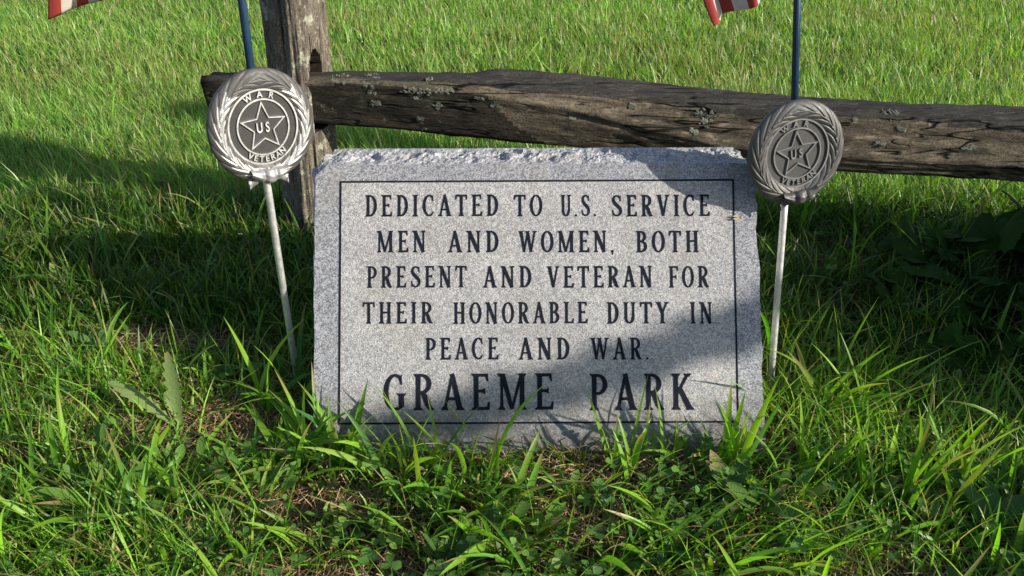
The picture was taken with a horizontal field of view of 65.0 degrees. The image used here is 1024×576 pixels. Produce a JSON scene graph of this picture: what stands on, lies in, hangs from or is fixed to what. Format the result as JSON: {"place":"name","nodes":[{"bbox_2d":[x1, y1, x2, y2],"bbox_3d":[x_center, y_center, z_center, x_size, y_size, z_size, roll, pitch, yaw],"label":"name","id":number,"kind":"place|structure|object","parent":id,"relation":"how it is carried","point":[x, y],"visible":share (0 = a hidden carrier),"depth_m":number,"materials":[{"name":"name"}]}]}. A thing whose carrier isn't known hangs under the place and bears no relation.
{"place":"outdoors","nodes":[
{"label":"outdoors","id":0,"kind":"place"},
{"bbox_2d":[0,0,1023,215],"bbox_3d":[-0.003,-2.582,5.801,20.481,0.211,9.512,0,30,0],"label":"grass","id":1,"kind":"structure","parent":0,"point":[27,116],"depth_m":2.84,"materials":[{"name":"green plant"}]},
{"bbox_2d":[0,0,1023,575],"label":"ground","id":2,"kind":"structure","parent":0,"point":[476,460],"depth_m":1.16,"materials":[{"name":"green plant"}]},
{"bbox_2d":[0,418,143,560],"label":"grass tuft","id":3,"kind":"object","parent":2,"relation":"on","point":[11,493],"visible":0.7,"depth_m":0.98,"materials":[{"name":"green plant"}]},
{"bbox_2d":[34,417,132,487],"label":"weed","id":4,"kind":"object","parent":2,"relation":"on","point":[99,430],"visible":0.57,"depth_m":1.07,"materials":[{"name":"green plant"}]},
{"bbox_2d":[18,454,167,513],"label":"weed","id":5,"kind":"object","parent":2,"relation":"on","point":[63,494],"visible":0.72,"depth_m":0.98,"materials":[{"name":"green plant"}]},
{"bbox_2d":[28,411,230,525],"bbox_3d":[-0.490,0.224,1.025,0.219,0.097,0.203,0,30,0],"label":"grass tuft","id":6,"kind":"object","parent":2,"relation":"on","point":[164,474],"visible":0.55,"depth_m":1.02,"materials":[{"name":"green plant"}]},
{"bbox_2d":[108,352,238,447],"bbox_3d":[-0.492,0.146,1.112,0.188,0.129,0.090,7,31,11],"label":"dandelion","id":7,"kind":"object","parent":2,"relation":"on","point":[172,395],"visible":0.76,"depth_m":1.13,"materials":[{"name":"green plant"}]},
{"bbox_2d":[123,435,235,500],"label":"weed","id":8,"kind":"object","parent":2,"relation":"on","point":[167,455],"visible":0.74,"depth_m":1.05,"materials":[{"name":"green plant"}]},
{"bbox_2d":[196,402,312,499],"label":"grass tuft","id":9,"kind":"object","parent":2,"relation":"on","point":[268,435],"visible":0.48,"depth_m":1.09,"materials":[{"name":"green plant"}]},
{"bbox_2d":[211,444,300,515],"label":"weed","id":10,"kind":"object","parent":2,"relation":"on","point":[284,470],"visible":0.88,"depth_m":1.02,"materials":[{"name":"green plant"}]},
{"bbox_2d":[206,67,312,379],"bbox_3d":[-0.305,-0.007,1.112,0.098,0.601,0.125,4,30,7],"label":"veteran marker","id":11,"kind":"object","parent":2,"relation":"on","point":[259,124],"visible":1,"depth_m":0.98,"materials":[{"name":"metal"}]},
{"bbox_2d":[48,0,254,68],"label":"stick flag","id":12,"kind":"object","parent":11,"relation":"on","point":[56,8],"visible":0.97,"depth_m":0.95,"materials":[{"name":"blue paint"}]},
{"bbox_2d":[206,304,313,415],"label":"grass tuft","id":13,"kind":"object","parent":2,"relation":"on","point":[270,396],"visible":0.52,"depth_m":1.18,"materials":[{"name":"green plant"}]},
{"bbox_2d":[259,0,337,240],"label":"fence post","id":14,"kind":"object","parent":2,"relation":"on","point":[296,39],"visible":0.4,"depth_m":1.48,"materials":[{"name":"brown wood"}]},
{"bbox_2d":[200,68,1023,181],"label":"fence rail","id":15,"kind":"object","parent":14,"relation":"attached to","point":[879,137],"visible":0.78,"depth_m":1.42,"materials":[{"name":"brown wood"}]},
{"bbox_2d":[186,362,423,512],"bbox_3d":[-0.269,0.183,1.080,0.232,0.130,0.215,20,36,31],"label":"grass tuft","id":16,"kind":"object","parent":2,"relation":"on","point":[324,425],"visible":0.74,"depth_m":1.07,"materials":[{"name":"green plant"}]},
{"bbox_2d":[303,383,450,479],"bbox_3d":[-0.163,0.197,1.040,0.179,0.126,0.126,4,30,7],"label":"grass tuft","id":17,"kind":"object","parent":2,"relation":"on","point":[369,446],"visible":0.87,"depth_m":1.04,"materials":[{"name":"green plant"}]},
{"bbox_2d":[397,396,499,505],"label":"grass tuft","id":18,"kind":"object","parent":2,"relation":"on","point":[417,455],"visible":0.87,"depth_m":1.02,"materials":[{"name":"green plant"}]},
{"bbox_2d":[428,425,588,575],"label":"grass tuft","id":19,"kind":"object","parent":2,"relation":"on","point":[479,547],"visible":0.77,"depth_m":0.96,"materials":[{"name":"green plant"}]},
{"bbox_2d":[456,493,562,575],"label":"weed","id":20,"kind":"object","parent":2,"relation":"on","point":[522,509],"visible":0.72,"depth_m":0.94,"materials":[{"name":"green plant"}]},
{"bbox_2d":[0,214,1023,575],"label":"ground cover","id":21,"kind":"object","parent":2,"relation":"on","point":[608,500],"visible":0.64,"depth_m":0.97,"materials":[{"name":"green plant"}]},
{"bbox_2d":[0,195,1023,575],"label":"dry thatch","id":22,"kind":"object","parent":2,"relation":"on","point":[306,503],"visible":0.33,"depth_m":1.04,"materials":[{"name":"plant"}]},
{"bbox_2d":[312,147,765,455],"bbox_3d":[0.033,0.026,1.143,0.639,0.373,0.302,0,30,0],"label":"granite marker","id":23,"kind":"object","parent":2,"relation":"on","point":[501,285],"visible":0.98,"depth_m":1.12,"materials":[{"name":"grey stone"}]},
{"bbox_2d":[733,215,742,219],"bbox_3d":[0.315,-0.099,1.121,0.014,0.006,0.005,0,30,0],"label":"insect","id":24,"kind":"object","parent":23,"relation":"on","point":[737,217],"visible":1,"depth_m":1.12},
{"bbox_2d":[479,31,610,76],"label":"grass tuft","id":25,"kind":"object","parent":2,"relation":"on","point":[538,62],"visible":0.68,"depth_m":2.71,"materials":[{"name":"green plant"}]},
{"bbox_2d":[581,377,681,483],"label":"grass tuft","id":26,"kind":"object","parent":2,"relation":"on","point":[633,462],"visible":0.91,"depth_m":1.06,"materials":[{"name":"green plant"}]},
{"bbox_2d":[604,485,756,575],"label":"grass tuft","id":27,"kind":"object","parent":2,"relation":"on","point":[707,524],"visible":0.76,"depth_m":0.94,"materials":[{"name":"green plant"}]},
{"bbox_2d":[645,411,792,494],"bbox_3d":[0.272,0.218,1.054,0.194,0.086,0.160,7,31,13],"label":"grass tuft","id":28,"kind":"object","parent":2,"relation":"on","point":[677,444],"visible":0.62,"depth_m":1.08,"materials":[{"name":"green plant"}]},
{"bbox_2d":[716,374,780,464],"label":"grass tuft","id":29,"kind":"object","parent":2,"relation":"on","point":[733,444],"visible":0.83,"depth_m":1.03,"materials":[{"name":"green plant"}]},
{"bbox_2d":[708,467,829,546],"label":"weed","id":30,"kind":"object","parent":2,"relation":"on","point":[736,489],"visible":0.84,"depth_m":0.99,"materials":[{"name":"green plant"}]},
{"bbox_2d":[747,99,843,386],"bbox_3d":[0.378,-0.015,1.166,0.133,0.523,0.042,0,30,0],"label":"veteran marker","id":31,"kind":"object","parent":2,"relation":"on","point":[794,152],"visible":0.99,"depth_m":1.07,"materials":[{"name":"metal"}]},
{"bbox_2d":[703,0,800,99],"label":"stick flag","id":32,"kind":"object","parent":31,"relation":"attached to","point":[716,9],"visible":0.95,"depth_m":1.02,"materials":[{"name":"blue paint"}]},
{"bbox_2d":[744,397,889,502],"bbox_3d":[0.377,0.213,1.019,0.177,0.117,0.128,0,30,0],"label":"grass tuft","id":33,"kind":"object","parent":2,"relation":"on","point":[845,451],"visible":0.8,"depth_m":1.03,"materials":[{"name":"green plant"}]},
{"bbox_2d":[762,297,954,424],"bbox_3d":[0.502,0.119,1.155,0.229,0.165,0.241,22,37,33],"label":"grass tuft","id":34,"kind":"object","parent":2,"relation":"on","point":[808,380],"visible":0.78,"depth_m":1.17,"materials":[{"name":"green plant"}]},
{"bbox_2d":[848,372,1005,519],"bbox_3d":[0.482,0.198,0.975,0.146,0.182,0.125,-9,31,-15],"label":"grass tuft","id":35,"kind":"object","parent":2,"relation":"on","point":[913,473],"visible":0.88,"depth_m":0.98,"materials":[{"name":"green plant"}]},
{"bbox_2d":[847,189,1023,382],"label":"leafy weed","id":36,"kind":"object","parent":2,"relation":"on","point":[999,235],"visible":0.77,"depth_m":1.41,"materials":[{"name":"green plant"}]},
{"bbox_2d":[921,387,1023,520],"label":"grass tuft","id":37,"kind":"object","parent":2,"relation":"on","point":[964,459],"visible":0.69,"depth_m":1.00,"materials":[{"name":"green plant"}]}
]}

